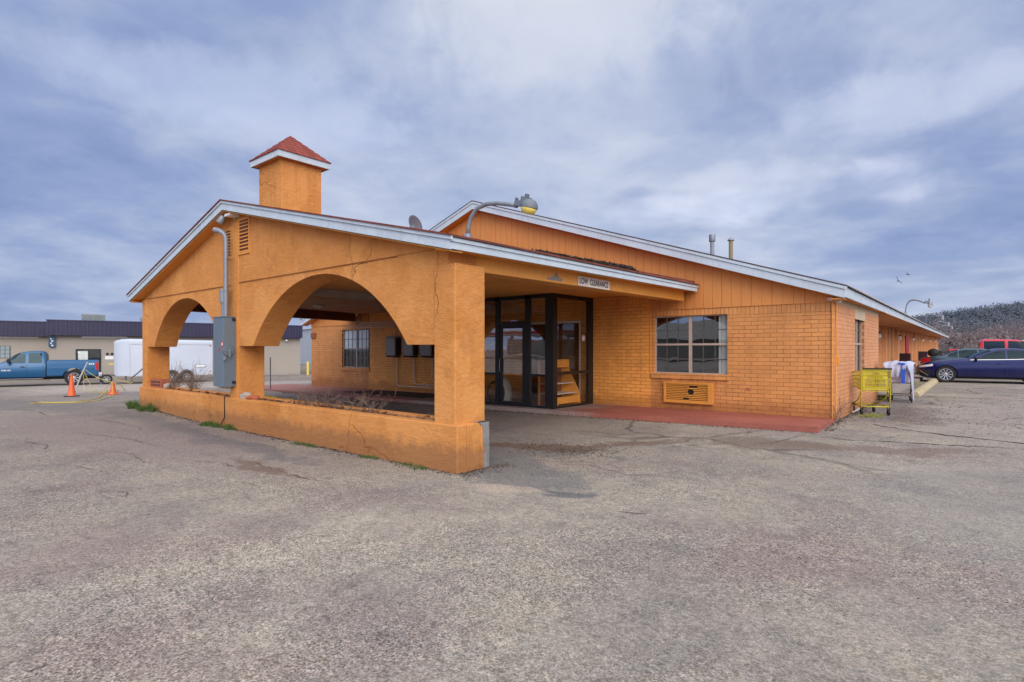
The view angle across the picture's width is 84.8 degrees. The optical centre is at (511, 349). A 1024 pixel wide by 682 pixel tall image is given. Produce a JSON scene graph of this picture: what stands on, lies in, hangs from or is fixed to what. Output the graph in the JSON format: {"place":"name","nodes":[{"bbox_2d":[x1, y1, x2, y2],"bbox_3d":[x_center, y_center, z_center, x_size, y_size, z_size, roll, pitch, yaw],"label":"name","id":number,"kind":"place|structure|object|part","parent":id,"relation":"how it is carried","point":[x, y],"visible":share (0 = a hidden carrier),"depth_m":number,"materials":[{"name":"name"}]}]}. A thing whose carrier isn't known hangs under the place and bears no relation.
{"place":"outdoors","nodes":[
{"label":"outdoors","id":0,"kind":"place"},
{"bbox_2d":[300,327,311,364],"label":"metal shed","id":1,"kind":"structure","parent":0,"point":[305,348],"depth_m":73.95,"materials":[{"name":"white paint"}]},
{"bbox_2d":[343,390,434,397],"bbox_3d":[-3.752,1.393,17.887,4.050,0.041,1.200,0,0,40],"label":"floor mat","id":2,"kind":"object","parent":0,"point":[405,394],"visible":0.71,"depth_m":17.64,"materials":[{"name":"rubber"}]},
{"bbox_2d":[0,353,1023,681],"bbox_3d":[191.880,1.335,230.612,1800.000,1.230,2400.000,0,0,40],"label":"ground","id":3,"kind":"structure","parent":0,"point":[340,567],"depth_m":4.18,"materials":[{"name":"grey asphalt"}]},
{"bbox_2d":[0,351,102,384],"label":"pickup truck","id":4,"kind":"object","parent":3,"relation":"on","point":[33,365],"visible":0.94,"depth_m":29.94,"materials":[{"name":"teal paint"}]},
{"bbox_3d":[-25.934,0.451,29.380,0.680,0.528,0.174,0,0,-35],"label":"side window","id":5,"kind":"part","parent":4,"relation":"part of","materials":[{"name":"grey glass"}]},
{"bbox_3d":[-25.333,0.450,29.795,0.540,0.530,0.172,0,0,-35],"label":"side window","id":6,"kind":"part","parent":4,"relation":"part of","materials":[{"name":"grey glass"}]},
{"bbox_2d":[63,374,79,396],"bbox_3d":[-14.527,1.183,18.500,0.312,0.740,0.312,0,0,5],"label":"traffic cone","id":7,"kind":"object","parent":3,"relation":"on","point":[71,391],"visible":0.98,"depth_m":18.45,"materials":[{"name":"orange plastic"}]},
{"bbox_2d":[75,362,87,391],"bbox_3d":[-19.270,1.232,25.074,0.804,1.351,0.056,0,0,17],"label":"leaning pole","id":8,"kind":"object","parent":3,"relation":"on","point":[80,376],"visible":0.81,"depth_m":25.07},
{"bbox_2d":[105,382,119,394],"bbox_3d":[-13.734,1.339,19.297,0.325,0.420,0.325,0,0,23],"label":"traffic cone","id":9,"kind":"object","parent":3,"relation":"on","point":[114,391],"visible":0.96,"depth_m":19.25,"materials":[{"name":"orange plastic"}]},
{"bbox_2d":[34,370,133,403],"bbox_3d":[-15.027,1.358,20.490,2.321,0.996,12.088,0,0,-32],"label":"caution rope","id":10,"kind":"object","parent":9,"relation":"attached to","point":[93,391],"visible":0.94,"depth_m":18.92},
{"bbox_2d":[124,400,158,410],"bbox_3d":[-8.937,1.307,13.458,2.242,0.229,0.640,0,0,40],"label":"grass tuft","id":11,"kind":"object","parent":3,"relation":"on","point":[132,405],"visible":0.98,"depth_m":13.10,"materials":[{"name":"green plant"}]},
{"bbox_2d":[0,319,302,380],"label":"store building","id":12,"kind":"structure","parent":3,"relation":"on","point":[54,339],"depth_m":36.65,"materials":[{"name":"beige paint"}]},
{"bbox_2d":[0,346,9,357],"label":"block window","id":13,"kind":"structure","parent":12,"relation":"in","point":[4,350],"depth_m":36.08,"materials":[{"name":"white glass"}]},
{"bbox_2d":[76,349,100,369],"bbox_3d":[-27.345,0.685,36.202,1.300,1.430,0.052,0,0,-35],"label":"window","id":14,"kind":"structure","parent":12,"relation":"in","point":[81,354],"depth_m":36.20,"materials":[{"name":"black glass"}]},
{"bbox_2d":[81,314,104,320],"bbox_3d":[-29.032,-1.885,38.892,1.300,1.070,1.212,0,0,-35],"label":"rooftop unit","id":15,"kind":"object","parent":12,"relation":"on","point":[99,317],"visible":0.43,"depth_m":38.42,"materials":[{"name":"white metal"}]},
{"bbox_2d":[92,339,212,383],"bbox_3d":[-21.120,0.670,33.081,5.884,2.560,2.380,0,0,-35],"label":"cargo trailer","id":16,"kind":"object","parent":3,"relation":"on","point":[188,354],"visible":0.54,"depth_m":32.77,"materials":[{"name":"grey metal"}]},
{"bbox_2d":[197,420,236,429],"bbox_3d":[-5.673,1.428,10.761,1.278,0.140,0.320,0,0,40],"label":"grass tuft","id":17,"kind":"object","parent":3,"relation":"on","point":[212,424],"visible":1,"depth_m":10.76,"materials":[{"name":"green plant"}]},
{"bbox_2d":[270,357,270,388],"bbox_3d":[-8.799,0.915,20.421,0.048,1.270,0.044,0,0,40],"label":"marker stake","id":18,"kind":"object","parent":3,"relation":"on","point":[270,372],"visible":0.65,"depth_m":20.40,"materials":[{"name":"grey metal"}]},
{"bbox_2d":[264,395,304,400],"bbox_3d":[-6.881,1.459,16.654,2.558,0.067,0.468,0,0,44],"label":"yellow tape","id":19,"kind":"object","parent":3,"relation":"on","point":[277,397],"visible":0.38,"depth_m":16.90,"materials":[{"name":"plastic"}]},
{"bbox_2d":[290,441,317,447],"bbox_3d":[-3.211,1.462,8.767,0.618,0.082,0.225,0,0,40],"label":"grass tuft","id":20,"kind":"object","parent":3,"relation":"on","point":[308,444],"visible":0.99,"depth_m":8.75,"materials":[{"name":"green plant"}]},
{"bbox_2d":[360,454,378,459],"bbox_3d":[-1.970,1.471,7.749,0.438,0.065,0.190,0,0,40],"label":"grass tuft","id":21,"kind":"object","parent":3,"relation":"on","point":[367,456],"visible":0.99,"depth_m":7.72,"materials":[{"name":"green plant"}]},
{"bbox_2d":[396,461,426,470],"bbox_3d":[-1.248,1.466,7.149,0.208,0.075,0.632,0,0,-38],"label":"grass tuft","id":22,"kind":"object","parent":3,"relation":"on","point":[406,464],"visible":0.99,"depth_m":7.10,"materials":[{"name":"green plant"}]},
{"bbox_2d":[126,136,699,473],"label":"entrance portico","id":23,"kind":"structure","parent":3,"relation":"on","point":[293,252],"depth_m":9.29,"materials":[{"name":"orange paint"}]},
{"bbox_2d":[150,379,169,387],"bbox_3d":[-8.500,0.815,13.549,0.600,0.200,0.204,0,0,36],"label":"hollow brick","id":24,"kind":"object","parent":23,"relation":"on","point":[157,383],"visible":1,"depth_m":13.40,"materials":[{"name":"brick"}]},
{"bbox_2d":[164,383,171,388],"bbox_3d":[-8.155,0.870,13.263,0.152,0.158,0.253,0,0,-9],"label":"stone","id":25,"kind":"object","parent":23,"relation":"on","point":[167,385],"visible":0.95,"depth_m":13.20,"materials":[{"name":"beige stone"}]},
{"bbox_2d":[170,361,229,388],"bbox_3d":[-12.502,0.925,23.046,5.609,1.480,2.033,0,0,18],"label":"bare shrub","id":26,"kind":"object","parent":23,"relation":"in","point":[173,380],"visible":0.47,"depth_m":23.13,"materials":[{"name":"brown plant"}]},
{"bbox_2d":[201,395,226,426],"bbox_3d":[-5.879,1.186,10.968,0.839,0.625,0.097,0,0,27],"label":"loose cable","id":27,"kind":"object","parent":23,"relation":"hanging from","point":[224,412],"visible":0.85,"depth_m":10.78,"materials":[{"name":"black rubber"}]},
{"bbox_2d":[212,227,235,386],"bbox_3d":[-5.454,-0.805,10.566,0.531,3.000,0.302,0,0,40],"label":"electrical cabinet","id":28,"kind":"object","parent":23,"relation":"attached to","point":[224,349],"visible":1,"depth_m":10.50,"materials":[{"name":"grey metal"}]},
{"bbox_2d":[216,212,239,224],"bbox_3d":[-5.340,-2.449,10.539,0.487,0.194,0.221,0,0,28],"label":"flood light","id":29,"kind":"object","parent":23,"relation":"attached to","point":[221,219],"visible":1,"depth_m":10.52,"materials":[{"name":"white paint"}]},
{"bbox_2d":[239,392,251,398],"bbox_3d":[-4.953,0.869,10.446,0.264,0.155,0.163,0,0,19],"label":"stone","id":30,"kind":"object","parent":23,"relation":"on","point":[243,395],"visible":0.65,"depth_m":10.39,"materials":[{"name":"beige stone"}]},
{"bbox_2d":[245,395,259,399],"bbox_3d":[-4.770,0.890,10.321,0.257,0.106,0.126,0,0,-21],"label":"broken brick","id":31,"kind":"object","parent":23,"relation":"on","point":[249,397],"visible":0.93,"depth_m":10.27,"materials":[{"name":"brick"}]},
{"bbox_2d":[169,388,434,419],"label":"planter litter","id":32,"kind":"object","parent":23,"relation":"on","point":[428,417],"visible":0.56,"depth_m":9.02,"materials":[{"name":"brown plant"}]},
{"bbox_2d":[295,381,379,410],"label":"dead weeds","id":33,"kind":"object","parent":23,"relation":"on","point":[317,401],"visible":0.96,"depth_m":9.04,"materials":[{"name":"brown plant"}]},
{"bbox_2d":[343,389,395,413],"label":"dead weeds","id":34,"kind":"object","parent":23,"relation":"on","point":[373,407],"visible":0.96,"depth_m":8.30,"materials":[{"name":"brown plant"}]},
{"bbox_2d":[409,215,421,228],"bbox_3d":[-2.357,-2.983,13.486,0.214,0.566,0.677,0,0,10],"label":"satellite dish","id":35,"kind":"object","parent":23,"relation":"on","point":[414,221],"visible":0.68,"depth_m":13.65,"materials":[{"name":"metal"}]},
{"bbox_2d":[463,194,537,237],"bbox_3d":[-0.162,-1.575,6.639,1.132,0.410,0.206,0,0,40],"label":"security lamp","id":36,"kind":"object","parent":23,"relation":"on","point":[527,204],"visible":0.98,"depth_m":6.46,"materials":[{"name":"metal"}]},
{"bbox_2d":[531,248,638,271],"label":"leaf litter","id":37,"kind":"object","parent":23,"relation":"on","point":[623,266],"visible":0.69,"depth_m":9.31,"materials":[{"name":"brown plant"}]},
{"bbox_2d":[578,276,609,289],"bbox_3d":[1.395,-1.123,9.506,0.021,0.155,1.000,0,0,40],"label":"clearance sign","id":38,"kind":"object","parent":23,"relation":"attached to","point":[593,283],"visible":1,"depth_m":9.47,"materials":[{"name":"white metal"}]},
{"bbox_2d":[1,399,1012,501],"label":"pavement cracks","id":39,"kind":"object","parent":3,"relation":"on","point":[327,478],"visible":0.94,"depth_m":7.91,"materials":[{"name":"asphalt"}]},
{"bbox_2d":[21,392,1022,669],"bbox_3d":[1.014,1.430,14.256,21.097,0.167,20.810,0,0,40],"label":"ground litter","id":40,"kind":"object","parent":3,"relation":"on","point":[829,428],"visible":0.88,"depth_m":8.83,"materials":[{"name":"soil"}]},
{"bbox_2d":[27,390,1023,671],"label":"pavement cracks","id":41,"kind":"object","parent":3,"relation":"on","point":[773,442],"visible":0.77,"depth_m":9.13,"materials":[{"name":"grey asphalt"}]},
{"bbox_2d":[264,384,834,432],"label":"red walkway","id":42,"kind":"structure","parent":3,"relation":"on","point":[754,421],"depth_m":12.00,"materials":[{"name":"paint"}]},
{"bbox_2d":[487,377,512,401],"bbox_3d":[-0.270,1.065,14.529,0.591,0.690,0.576,0,0,40],"label":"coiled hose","id":43,"kind":"object","parent":42,"relation":"on","point":[507,391],"visible":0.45,"depth_m":14.39,"materials":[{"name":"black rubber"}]},
{"bbox_2d":[538,359,580,405],"bbox_3d":[1.173,0.810,13.808,0.580,1.140,1.010,0,0,40],"label":"display rack","id":44,"kind":"object","parent":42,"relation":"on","point":[568,390],"visible":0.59,"depth_m":13.95,"materials":[{"name":"orange wood"}]},
{"bbox_2d":[300,200,948,420],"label":"motel building","id":45,"kind":"structure","parent":3,"relation":"on","point":[745,337],"depth_m":13.36,"materials":[{"name":"orange brick"}]},
{"bbox_2d":[340,323,369,371],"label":"window","id":46,"kind":"structure","parent":45,"relation":"in","point":[355,342],"depth_m":21.06,"materials":[{"name":"grey glass"}]},
{"bbox_2d":[356,315,395,335],"bbox_3d":[-4.855,-0.870,19.845,2.286,0.820,0.036,0,0,40],"label":"conduit pipe","id":47,"kind":"object","parent":45,"relation":"attached to","point":[376,327],"visible":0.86,"depth_m":19.73,"materials":[{"name":"grey metal"}]},
{"bbox_2d":[357,315,395,326],"bbox_3d":[-3.567,-1.057,18.773,5.498,0.446,0.036,0,0,40],"label":"conduit pipe","id":48,"kind":"object","parent":45,"relation":"attached to","point":[372,325],"visible":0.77,"depth_m":19.92,"materials":[{"name":"metal"}]},
{"bbox_2d":[358,314,394,324],"bbox_3d":[-3.540,-1.088,18.751,5.428,0.384,0.036,0,0,40],"label":"conduit pipe","id":49,"kind":"object","parent":45,"relation":"attached to","point":[373,323],"visible":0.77,"depth_m":19.91,"materials":[{"name":"grey metal"}]},
{"bbox_2d":[359,314,393,322],"bbox_3d":[-3.513,-1.119,18.729,5.358,0.322,0.036,0,0,40],"label":"conduit pipe","id":50,"kind":"object","parent":45,"relation":"attached to","point":[374,321],"visible":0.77,"depth_m":19.87,"materials":[{"name":"metal"}]},
{"bbox_2d":[385,336,400,356],"bbox_3d":[-4.045,-0.107,19.048,0.515,0.724,0.270,0,0,40],"label":"utility box","id":51,"kind":"object","parent":45,"relation":"attached to","point":[392,346],"visible":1,"depth_m":18.93,"materials":[{"name":"grey metal"}]},
{"bbox_2d":[402,337,417,356],"bbox_3d":[-3.353,-0.107,18.472,0.515,0.724,0.270,0,0,40],"label":"utility box","id":52,"kind":"object","parent":45,"relation":"attached to","point":[409,350],"visible":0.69,"depth_m":18.37,"materials":[{"name":"grey metal"}]},
{"bbox_2d":[396,357,434,388],"bbox_3d":[-2.768,0.750,18.109,3.021,1.001,0.042,0,0,40],"label":"conduit pipe","id":53,"kind":"object","parent":45,"relation":"attached to","point":[402,385],"visible":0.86,"depth_m":19.04,"materials":[{"name":"metal"}]},
{"bbox_2d":[414,357,434,385],"bbox_3d":[-2.422,0.706,17.821,2.121,0.911,0.042,0,0,40],"label":"conduit pipe","id":54,"kind":"object","parent":45,"relation":"attached to","point":[414,377],"visible":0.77,"depth_m":18.45,"materials":[{"name":"grey metal"}]},
{"bbox_2d":[420,345,434,357],"bbox_3d":[-2.684,-0.107,17.916,0.515,0.724,0.270,0,0,40],"label":"utility box","id":55,"kind":"object","parent":45,"relation":"attached to","point":[427,351],"visible":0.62,"depth_m":17.77,"materials":[{"name":"grey metal"}]},
{"bbox_2d":[499,324,524,406],"bbox_3d":[-0.006,0.375,13.603,0.790,1.980,0.109,0,0,40],"label":"entrance door","id":56,"kind":"structure","parent":45,"relation":"in","point":[506,326],"depth_m":13.62,"materials":[{"name":"black metal"}]},
{"bbox_2d":[532,320,580,401],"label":"lobby window","id":57,"kind":"structure","parent":45,"relation":"in","point":[568,332],"depth_m":17.41,"materials":[{"name":"glass"}]},
{"bbox_2d":[664,381,712,404],"bbox_3d":[3.942,0.968,12.555,1.120,0.465,0.095,0,0,40],"label":"wall air conditioner","id":58,"kind":"object","parent":45,"relation":"attached to","point":[689,392],"depth_m":12.53,"materials":[{"name":"orange paint"}]},
{"bbox_2d":[651,314,728,380],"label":"window","id":59,"kind":"structure","parent":45,"relation":"in","point":[694,347],"depth_m":13.25,"materials":[{"name":"grey glass"}]},
{"bbox_2d":[709,234,715,254],"bbox_3d":[5.085,-2.510,14.242,0.160,0.820,0.156,0,0,40],"label":"flue pipe","id":60,"kind":"object","parent":45,"relation":"on","point":[712,240],"visible":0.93,"depth_m":14.20,"materials":[{"name":"metal"}]},
{"bbox_2d":[727,237,733,258],"bbox_3d":[5.405,-2.362,13.845,0.170,0.825,0.166,0,0,40],"label":"flue pipe","id":61,"kind":"object","parent":45,"relation":"on","point":[730,239],"visible":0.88,"depth_m":13.80,"materials":[{"name":"metal"}]},
{"bbox_2d":[831,397,853,419],"bbox_3d":[6.351,1.136,10.729,0.290,0.434,0.922,0,0,40],"label":"dead vine","id":62,"kind":"object","parent":45,"relation":"attached to","point":[839,410],"visible":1,"depth_m":10.79,"materials":[{"name":"brown plant"}]},
{"bbox_2d":[855,319,863,378],"bbox_3d":[8.118,-0.062,13.162,0.147,1.475,1.440,0,0,40],"label":"window","id":63,"kind":"structure","parent":45,"relation":"in","point":[857,322],"depth_m":13.39,"materials":[{"name":"white glass"}]},
{"bbox_2d":[905,336,908,352],"bbox_3d":[24.027,0.178,34.294,0.270,2.120,1.740,0,0,40],"label":"guest door","id":64,"kind":"structure","parent":45,"relation":"in","point":[906,337],"depth_m":33.96,"materials":[{"name":"red paint"}]},
{"bbox_2d":[904,299,932,314],"bbox_3d":[14.110,-1.497,19.481,0.815,0.553,0.206,0,0,40],"label":"eave lamp","id":65,"kind":"object","parent":45,"relation":"on","point":[929,303],"visible":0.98,"depth_m":19.41,"materials":[{"name":"metal"}]},
{"bbox_2d":[924,314,943,324],"bbox_3d":[21.440,-1.555,28.472,0.815,0.553,0.206,0,0,40],"label":"eave lamp","id":66,"kind":"object","parent":45,"relation":"attached to","point":[942,316],"visible":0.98,"depth_m":28.39,"materials":[{"name":"metal"}]},
{"bbox_2d":[857,412,882,417],"bbox_3d":[7.332,1.320,11.456,0.518,0.126,0.300,0,0,23],"label":"grass tuft","id":67,"kind":"object","parent":3,"relation":"on","point":[871,415],"visible":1,"depth_m":11.43,"materials":[{"name":"green plant"}]},
{"bbox_2d":[853,368,891,415],"bbox_3d":[7.702,0.881,12.081,0.566,0.998,0.905,0,0,15],"label":"shopping cart","id":68,"kind":"object","parent":3,"relation":"on","point":[869,374],"visible":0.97,"depth_m":11.79,"materials":[{"name":"yellow metal"}]},
{"bbox_2d":[877,394,893,399],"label":"grass tuft","id":69,"kind":"object","parent":3,"relation":"on","point":[881,397],"visible":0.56,"depth_m":15.44,"materials":[{"name":"green plant"}]},
{"bbox_2d":[887,382,912,402],"bbox_3d":[10.355,0.881,14.949,0.566,0.998,0.905,0,0,37],"label":"shopping cart","id":70,"kind":"object","parent":3,"relation":"on","point":[910,398],"visible":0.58,"depth_m":14.85,"materials":[{"name":"grey metal"}]},
{"bbox_2d":[883,360,914,399],"bbox_3d":[10.310,0.813,14.889,0.665,1.042,0.920,0,0,40],"label":"draped sheet","id":71,"kind":"object","parent":70,"relation":"on","point":[894,365],"visible":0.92,"depth_m":14.55,"materials":[{"name":"white fabric"}]},
{"bbox_2d":[898,363,904,383],"bbox_3d":[10.080,0.613,14.515,0.150,0.535,0.030,0,0,40],"label":"blue strap","id":72,"kind":"object","parent":71,"relation":"hanging from","point":[902,376],"visible":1,"depth_m":14.49,"materials":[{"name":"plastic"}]},
{"bbox_2d":[888,368,910,382],"bbox_3d":[10.345,0.629,14.958,0.547,0.497,0.862,0,0,40],"label":"laundry tub","id":73,"kind":"object","parent":70,"relation":"in","point":[898,380],"visible":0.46,"depth_m":14.62,"materials":[{"name":"grey plastic"}]},
{"bbox_2d":[908,387,925,396],"bbox_3d":[12.493,1.300,17.282,0.292,0.160,2.350,0,0,40],"label":"parking stop","id":74,"kind":"object","parent":3,"relation":"on","point":[919,391],"visible":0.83,"depth_m":16.76,"materials":[{"name":"yellow concrete"}]},
{"bbox_2d":[919,384,930,391],"bbox_3d":[14.125,1.300,19.241,0.292,0.160,2.350,0,0,40],"label":"parking stop","id":75,"kind":"object","parent":3,"relation":"on","point":[926,387],"visible":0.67,"depth_m":19.05,"materials":[{"name":"yellow concrete"}]},
{"bbox_2d":[924,381,934,387],"bbox_3d":[15.758,1.300,21.200,0.292,0.160,2.350,0,0,40],"label":"parking stop","id":76,"kind":"object","parent":3,"relation":"on","point":[931,383],"visible":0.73,"depth_m":20.90,"materials":[{"name":"yellow concrete"}]},
{"bbox_2d":[929,378,938,383],"bbox_3d":[17.358,1.300,23.120,0.292,0.160,2.350,0,0,40],"label":"parking stop","id":77,"kind":"object","parent":3,"relation":"on","point":[936,380],"visible":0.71,"depth_m":22.95,"materials":[{"name":"yellow concrete"}]},
{"bbox_2d":[922,315,957,341],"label":"bare tree","id":78,"kind":"object","parent":3,"relation":"on","point":[937,326],"visible":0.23,"depth_m":76.07,"materials":[{"name":"grey plant"}]},
{"bbox_2d":[941,331,962,346],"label":"bare tree","id":79,"kind":"object","parent":3,"relation":"on","point":[951,336],"visible":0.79,"depth_m":74.69,"materials":[{"name":"grey plant"}]},
{"bbox_2d":[920,348,987,363],"bbox_3d":[22.496,0.646,26.567,5.126,1.420,2.200,0,0,38],"label":"parked sedan","id":80,"kind":"object","parent":3,"relation":"on","point":[960,353],"visible":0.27,"depth_m":26.69,"materials":[{"name":"grey paint"}]},
{"bbox_3d":[21.028,0.228,26.744,0.360,0.296,0.230,0,0,38],"label":"quarter window","id":81,"kind":"part","parent":80,"relation":"part of","materials":[{"name":"grey glass"}]},
{"bbox_3d":[21.480,0.215,26.422,0.670,0.387,0.277,0,0,38],"label":"side window","id":82,"kind":"part","parent":80,"relation":"part of","materials":[{"name":"grey glass"}]},
{"bbox_2d":[955,319,983,347],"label":"bare tree","id":83,"kind":"object","parent":3,"relation":"on","point":[963,340],"visible":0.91,"depth_m":71.88,"materials":[{"name":"grey plant"}]},
{"bbox_2d":[916,348,1023,381],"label":"parked sedan","id":84,"kind":"object","parent":3,"relation":"on","point":[1003,363],"visible":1,"depth_m":22.91,"materials":[{"name":"blue paint"}]},
{"bbox_3d":[19.496,0.230,22.822,0.880,0.375,0.262,0,0,34],"label":"side window","id":85,"kind":"part","parent":84,"relation":"part of","materials":[{"name":"grey glass"}]},
{"bbox_3d":[20.249,0.216,22.321,0.790,0.362,0.265,0,0,34],"label":"side window","id":86,"kind":"part","parent":84,"relation":"part of","materials":[{"name":"grey glass"}]},
{"bbox_2d":[964,325,994,347],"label":"bare tree","id":87,"kind":"object","parent":3,"relation":"on","point":[979,336],"visible":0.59,"depth_m":77.33,"materials":[{"name":"grey plant"}]},
{"bbox_2d":[938,325,1023,354],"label":"undergrowth","id":88,"kind":"object","parent":3,"relation":"on","point":[944,346],"visible":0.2,"depth_m":78.95,"materials":[{"name":"brown plant"}]},
{"bbox_2d":[949,339,1023,351],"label":"pickup truck","id":89,"kind":"object","parent":3,"relation":"on","point":[988,344],"visible":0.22,"depth_m":28.40,"materials":[{"name":"red paint"}]},
{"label":"side window","id":90,"kind":"part","parent":89,"relation":"part of","materials":[{"name":"grey glass"}]},
{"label":"side window","id":91,"kind":"part","parent":89,"relation":"part of","materials":[{"name":"grey glass"}]},
{"bbox_2d":[984,324,1012,338],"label":"bare tree","id":92,"kind":"object","parent":3,"relation":"on","point":[1000,332],"visible":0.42,"depth_m":87.92,"materials":[{"name":"grey plant"}]},
{"bbox_2d":[986,325,1011,338],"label":"bare tree","id":93,"kind":"object","parent":3,"relation":"on","point":[998,330],"visible":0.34,"depth_m":96.96,"materials":[{"name":"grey plant"}]},
{"bbox_2d":[996,314,1023,332],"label":"bare tree","id":94,"kind":"object","parent":3,"relation":"on","point":[1013,326],"visible":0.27,"depth_m":106.51,"materials":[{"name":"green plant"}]},
{"bbox_2d":[0,0,1023,327],"label":"sky","id":95,"kind":"structure","parent":0,"point":[863,145],"materials":[{"name":"blue"}]},
{"bbox_2d":[879,365,925,399],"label":"side walkway","id":96,"kind":"structure","parent":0,"point":[898,387],"depth_m":19.65,"materials":[{"name":"concrete"}]},
{"bbox_2d":[928,348,939,356],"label":"barbecue grill","id":97,"kind":"object","parent":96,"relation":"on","point":[933,352],"visible":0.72,"depth_m":40.19,"materials":[{"name":"black metal"}]},
{"bbox_2d":[899,353,915,373],"bbox_3d":[19.935,0.711,28.269,0.520,1.050,0.530,0,0,-30],"label":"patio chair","id":98,"kind":"object","parent":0,"point":[904,357],"visible":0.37,"depth_m":28.15,"materials":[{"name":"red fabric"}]},
{"bbox_2d":[918,351,927,364],"bbox_3d":[26.973,0.645,36.722,0.520,1.050,0.530,0,0,-40],"label":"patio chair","id":99,"kind":"object","parent":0,"point":[921,354],"visible":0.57,"depth_m":36.60,"materials":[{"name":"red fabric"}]},
{"bbox_2d":[935,313,1023,334],"bbox_3d":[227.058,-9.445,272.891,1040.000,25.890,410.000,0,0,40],"label":"hill","id":100,"kind":"structure","parent":0,"point":[1009,318],"depth_m":258.46,"materials":[{"name":"brown plant"}]},
{"bbox_2d":[911,300,1023,339],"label":"hillside woods","id":101,"kind":"object","parent":100,"relation":"on","point":[975,314],"visible":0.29,"depth_m":256.91,"materials":[{"name":"grey plant"}]}
]}

